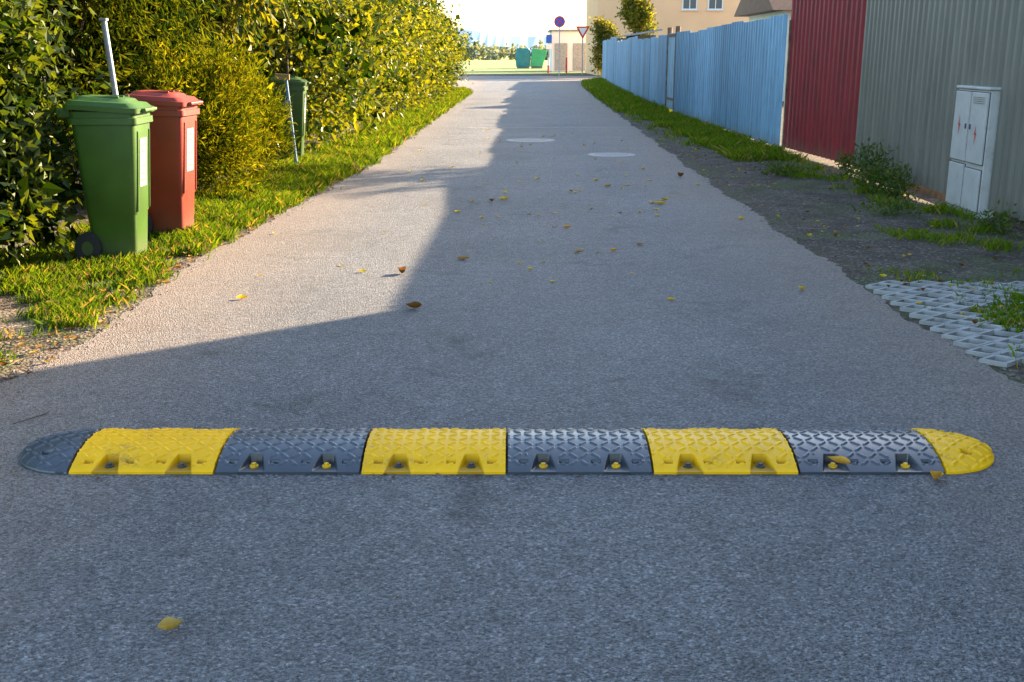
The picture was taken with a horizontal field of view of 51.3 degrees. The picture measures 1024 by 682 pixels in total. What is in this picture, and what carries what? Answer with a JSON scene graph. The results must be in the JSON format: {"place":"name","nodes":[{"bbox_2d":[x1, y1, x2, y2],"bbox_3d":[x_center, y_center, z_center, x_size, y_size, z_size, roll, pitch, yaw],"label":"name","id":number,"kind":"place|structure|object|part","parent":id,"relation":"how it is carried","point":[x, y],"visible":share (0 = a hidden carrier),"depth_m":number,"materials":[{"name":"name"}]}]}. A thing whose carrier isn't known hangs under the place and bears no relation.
{"place":"outdoors","nodes":[
{"label":"outdoors","id":0,"kind":"place"},
{"bbox_2d":[89,29,549,55],"bbox_3d":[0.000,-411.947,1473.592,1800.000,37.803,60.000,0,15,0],"label":"hills","id":1,"kind":"structure","parent":0,"point":[488,39],"depth_m":1487.16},
{"bbox_2d":[41,76,601,80],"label":"side road","id":2,"kind":"structure","parent":0,"point":[525,78],"depth_m":65.42,"materials":[{"name":"grey asphalt"}]},
{"bbox_2d":[586,14,623,76],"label":"young tree","id":3,"kind":"object","parent":2,"relation":"on","point":[603,30],"visible":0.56,"depth_m":64.20,"materials":[{"name":"green plant"}]},
{"bbox_2d":[615,0,661,37],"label":"young tree","id":4,"kind":"object","parent":2,"relation":"on","point":[637,16],"visible":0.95,"depth_m":68.49,"materials":[{"name":"green plant"}]},
{"bbox_2d":[424,0,586,36],"label":"sky","id":5,"kind":"structure","parent":0,"point":[526,18],"materials":[{"name":"white"}]},
{"bbox_2d":[0,81,1023,681],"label":"road","id":6,"kind":"structure","parent":0,"point":[798,577],"depth_m":3.63,"materials":[{"name":"grey asphalt"}]},
{"bbox_2d":[13,410,49,423],"bbox_3d":[-1.881,0.298,4.195,0.028,0.010,0.178,7,17,24],"label":"twig","id":7,"kind":"object","parent":6,"relation":"on","point":[31,417],"visible":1,"depth_m":4.17,"materials":[{"name":"brown wood"}]},
{"bbox_2d":[12,124,996,672],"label":"fallen leaves","id":8,"kind":"object","parent":6,"relation":"on","point":[168,622],"visible":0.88,"depth_m":6.00,"materials":[{"name":"yellow plant"}]},
{"bbox_2d":[20,428,993,473],"bbox_3d":[-0.018,0.370,3.834,3.474,0.062,0.426,0,15,0],"label":"speed bump","id":9,"kind":"object","parent":6,"relation":"on","point":[473,451],"visible":1,"depth_m":3.72,"materials":[{"name":"yellow rubber"}]},
{"bbox_2d":[506,138,554,141],"bbox_3d":[0.310,-3.382,17.936,0.828,0.008,0.828,0,15,0],"label":"manhole cover","id":10,"kind":"object","parent":6,"relation":"on","point":[530,140],"visible":1,"depth_m":17.80,"materials":[{"name":"metal"}]},
{"bbox_2d":[588,152,634,156],"bbox_3d":[1.430,-2.683,15.328,0.690,0.008,0.690,0,15,0],"label":"manhole cover","id":11,"kind":"object","parent":6,"relation":"on","point":[609,154],"visible":1,"depth_m":15.29,"materials":[{"name":"metal"}]},
{"bbox_2d":[0,56,1023,392],"bbox_3d":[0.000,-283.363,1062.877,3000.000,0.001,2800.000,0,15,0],"label":"ground","id":12,"kind":"structure","parent":0,"point":[978,266],"depth_m":8.63,"materials":[{"name":"grey gravel"}]},
{"bbox_2d":[0,0,111,277],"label":"broadleaf bush","id":13,"kind":"object","parent":12,"relation":"on","point":[31,183],"visible":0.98,"depth_m":6.96,"materials":[{"name":"green broadleaf foliage"},{"name":"bark"}]},
{"bbox_2d":[55,94,156,259],"bbox_3d":[-2.743,-1.121,7.361,0.588,1.126,0.439,-1,15,-2],"label":"wheelie bin","id":14,"kind":"object","parent":12,"relation":"on","point":[111,133],"visible":0.97,"depth_m":7.20,"materials":[{"name":"green plastic"}]},
{"bbox_2d":[3,0,236,210],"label":"yew tree","id":15,"kind":"object","parent":12,"relation":"on","point":[127,19],"visible":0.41,"depth_m":9.82,"materials":[{"name":"green plant"}]},
{"bbox_2d":[125,90,202,236],"bbox_3d":[-2.712,-1.385,8.346,0.588,1.126,0.439,1,15,3],"label":"wheelie bin","id":16,"kind":"object","parent":12,"relation":"on","point":[173,154],"visible":0.67,"depth_m":8.20,"materials":[{"name":"red plastic"}]},
{"bbox_2d":[47,0,331,144],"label":"cherry tree","id":17,"kind":"object","parent":12,"relation":"on","point":[245,10],"visible":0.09,"depth_m":12.52,"materials":[{"name":"green plant"}]},
{"bbox_2d":[89,27,300,199],"bbox_3d":[-3.128,-2.315,10.783,1.776,1.667,2.622,0,15,0],"label":"golden shrub","id":18,"kind":"object","parent":12,"relation":"on","point":[231,135],"visible":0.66,"depth_m":10.36,"materials":[{"name":"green plant"}]},
{"bbox_2d":[0,86,473,366],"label":"grass verge","id":19,"kind":"object","parent":12,"relation":"on","point":[316,169],"depth_m":8.14,"materials":[{"name":"green plant"}]},
{"bbox_2d":[99,18,117,94],"bbox_3d":[-3.273,-1.813,8.883,0.154,1.676,0.060,0,15,0],"label":"sign pole","id":20,"kind":"object","parent":19,"relation":"on","point":[108,51],"visible":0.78,"depth_m":8.72,"materials":[{"name":"metal"}]},
{"bbox_2d":[274,74,297,164],"bbox_3d":[-2.775,-2.692,13.141,0.233,1.171,0.062,0,15,0],"label":"marker post","id":21,"kind":"object","parent":19,"relation":"on","point":[281,76],"visible":0.68,"depth_m":13.05,"materials":[{"name":"grey metal"}]},
{"bbox_2d":[20,39,549,59],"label":"distant trees","id":22,"kind":"object","parent":12,"relation":"on","point":[503,52],"visible":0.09,"depth_m":315.86,"materials":[{"name":"green plant"}]},
{"bbox_2d":[265,76,310,156],"bbox_3d":[-2.962,-2.959,14.218,0.588,1.126,0.439,-1,15,-5],"label":"wheelie bin","id":23,"kind":"object","parent":12,"relation":"on","point":[298,87],"visible":0.65,"depth_m":14.02,"materials":[{"name":"green plastic"}]},
{"bbox_2d":[186,0,479,159],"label":"hornbeam hedge","id":24,"kind":"object","parent":12,"relation":"on","point":[359,60],"visible":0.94,"depth_m":16.78,"materials":[{"name":"green and yellow broadleaf foliage"},{"name":"bark"}]},
{"bbox_2d":[0,137,1023,378],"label":"leaf litter","id":25,"kind":"object","parent":12,"relation":"on","point":[974,321],"visible":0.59,"depth_m":6.39,"materials":[{"name":"plant"}]},
{"bbox_2d":[515,48,530,67],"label":"recycling container","id":26,"kind":"object","parent":12,"relation":"on","point":[523,57],"visible":0.97,"depth_m":115.16,"materials":[{"name":"teal paint"}]},
{"bbox_2d":[530,48,546,67],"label":"skip container","id":27,"kind":"object","parent":12,"relation":"on","point":[538,57],"visible":0.98,"depth_m":115.03,"materials":[{"name":"green paint"}]},
{"bbox_2d":[547,58,548,72],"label":"bollard","id":28,"kind":"object","parent":12,"relation":"on","point":[547,65],"visible":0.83,"depth_m":85.17,"materials":[{"name":"metal"}]},
{"bbox_2d":[546,33,551,57],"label":"direction sign","id":29,"kind":"object","parent":12,"relation":"on","point":[548,40],"visible":0.96,"depth_m":92.35,"materials":[{"name":"metal"}]},
{"bbox_2d":[554,16,564,75],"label":"no stopping sign","id":30,"kind":"object","parent":12,"relation":"on","point":[559,21],"visible":1,"depth_m":72.86,"materials":[{"name":"metal"}]},
{"bbox_2d":[576,26,589,74],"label":"yield sign","id":31,"kind":"object","parent":12,"relation":"on","point":[582,30],"visible":1,"depth_m":76.84,"materials":[{"name":"metal"}]},
{"bbox_2d":[611,29,661,41],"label":"lean to shed","id":32,"kind":"object","parent":12,"relation":"on","point":[642,37],"visible":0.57,"depth_m":52.44,"materials":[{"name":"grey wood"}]},
{"bbox_2d":[665,26,680,110],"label":"gate","id":33,"kind":"structure","parent":12,"relation":"on","point":[670,70],"depth_m":26.23,"materials":[{"name":"metal"}]},
{"bbox_2d":[602,14,791,149],"bbox_3d":[4.396,-9.977,38.356,0.600,2.170,46.816,0,15,1],"label":"blue corrugated fence","id":34,"kind":"object","parent":12,"relation":"on","point":[729,76],"visible":0.83,"depth_m":20.20,"materials":[{"name":"blue metal"}]},
{"bbox_2d":[581,77,1023,368],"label":"grass verge","id":35,"kind":"object","parent":12,"relation":"on","point":[738,145],"depth_m":13.57,"materials":[{"name":"green plant"}]},
{"bbox_2d":[784,0,866,166],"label":"red corrugated fence","id":36,"kind":"object","parent":12,"relation":"on","point":[825,58],"visible":0.84,"depth_m":14.27,"materials":[{"name":"red metal"}]},
{"bbox_2d":[752,137,1023,239],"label":"weeds","id":37,"kind":"object","parent":12,"relation":"on","point":[890,185],"visible":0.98,"depth_m":10.80,"materials":[{"name":"green plant"}]},
{"bbox_2d":[854,0,1023,228],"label":"grey corrugated fence","id":38,"kind":"object","parent":12,"relation":"on","point":[922,60],"visible":0.74,"depth_m":10.50,"materials":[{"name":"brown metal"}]},
{"bbox_2d":[865,280,1023,367],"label":"pavers","id":39,"kind":"object","parent":12,"relation":"on","point":[976,340],"depth_m":5.88,"materials":[{"name":"concrete"}]},
{"bbox_2d":[945,85,1001,218],"bbox_3d":[4.158,-1.709,9.564,0.204,1.120,0.760,0,15,1],"label":"electrical cabinet","id":40,"kind":"object","parent":12,"relation":"on","point":[976,113],"visible":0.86,"depth_m":9.40,"materials":[{"name":"plastic"}]},
{"bbox_3d":[4.082,-1.450,9.827,0.024,0.381,0.330,0,15,1],"label":"door","id":41,"kind":"part","parent":40,"relation":"part of","materials":[{"name":"plastic"}]},
{"bbox_3d":[4.082,-1.957,9.691,0.024,0.608,0.340,0,15,1],"label":"door","id":42,"kind":"part","parent":40,"relation":"part of","materials":[{"name":"plastic"}]},
{"bbox_3d":[4.074,-1.344,9.472,0.024,0.360,0.330,0,15,1],"label":"door","id":43,"kind":"part","parent":40,"relation":"part of","materials":[{"name":"plastic"}]},
{"bbox_3d":[4.074,-1.861,9.333,0.024,0.608,0.340,0,15,1],"label":"door","id":44,"kind":"part","parent":40,"relation":"part of","materials":[{"name":"plastic"}]},
{"bbox_2d":[547,29,585,70],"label":"warehouse","id":45,"kind":"structure","parent":0,"point":[571,45],"depth_m":93.56,"materials":[{"name":"paint"}]},
{"bbox_2d":[555,43,566,69],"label":"door","id":46,"kind":"structure","parent":45,"relation":"in","point":[563,46],"depth_m":93.62,"materials":[{"name":"wood"}]},
{"bbox_2d":[573,43,585,69],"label":"door","id":47,"kind":"structure","parent":45,"relation":"in","point":[577,47],"depth_m":93.62,"materials":[{"name":"wood"}]},
{"bbox_2d":[585,0,748,74],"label":"walls","id":48,"kind":"structure","parent":0,"point":[669,13],"depth_m":74.70,"materials":[{"name":"beige paint"}]},
{"bbox_2d":[682,0,696,9],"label":"window frame","id":49,"kind":"object","parent":48,"relation":"attached to","point":[689,9],"visible":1,"depth_m":74.47,"materials":[{"name":"white plastic"}]},
{"bbox_2d":[683,0,695,8],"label":"window glass","id":50,"kind":"object","parent":49,"relation":"in","point":[686,4],"visible":1,"depth_m":74.41,"materials":[{"name":"grey glass"}]},
{"bbox_2d":[708,0,722,9],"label":"window frame","id":51,"kind":"object","parent":48,"relation":"attached to","point":[715,9],"visible":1,"depth_m":74.48,"materials":[{"name":"white plastic"}]},
{"bbox_2d":[709,0,721,8],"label":"window glass","id":52,"kind":"object","parent":51,"relation":"in","point":[712,4],"visible":1,"depth_m":74.41,"materials":[{"name":"glass"}]},
{"bbox_2d":[749,11,790,100],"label":"walls","id":53,"kind":"structure","parent":0,"point":[760,16],"depth_m":33.07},
{"bbox_2d":[734,0,791,16],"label":"roof","id":54,"kind":"structure","parent":53,"relation":"on","point":[746,8],"depth_m":33.83,"materials":[{"name":"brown wood"}]}
]}

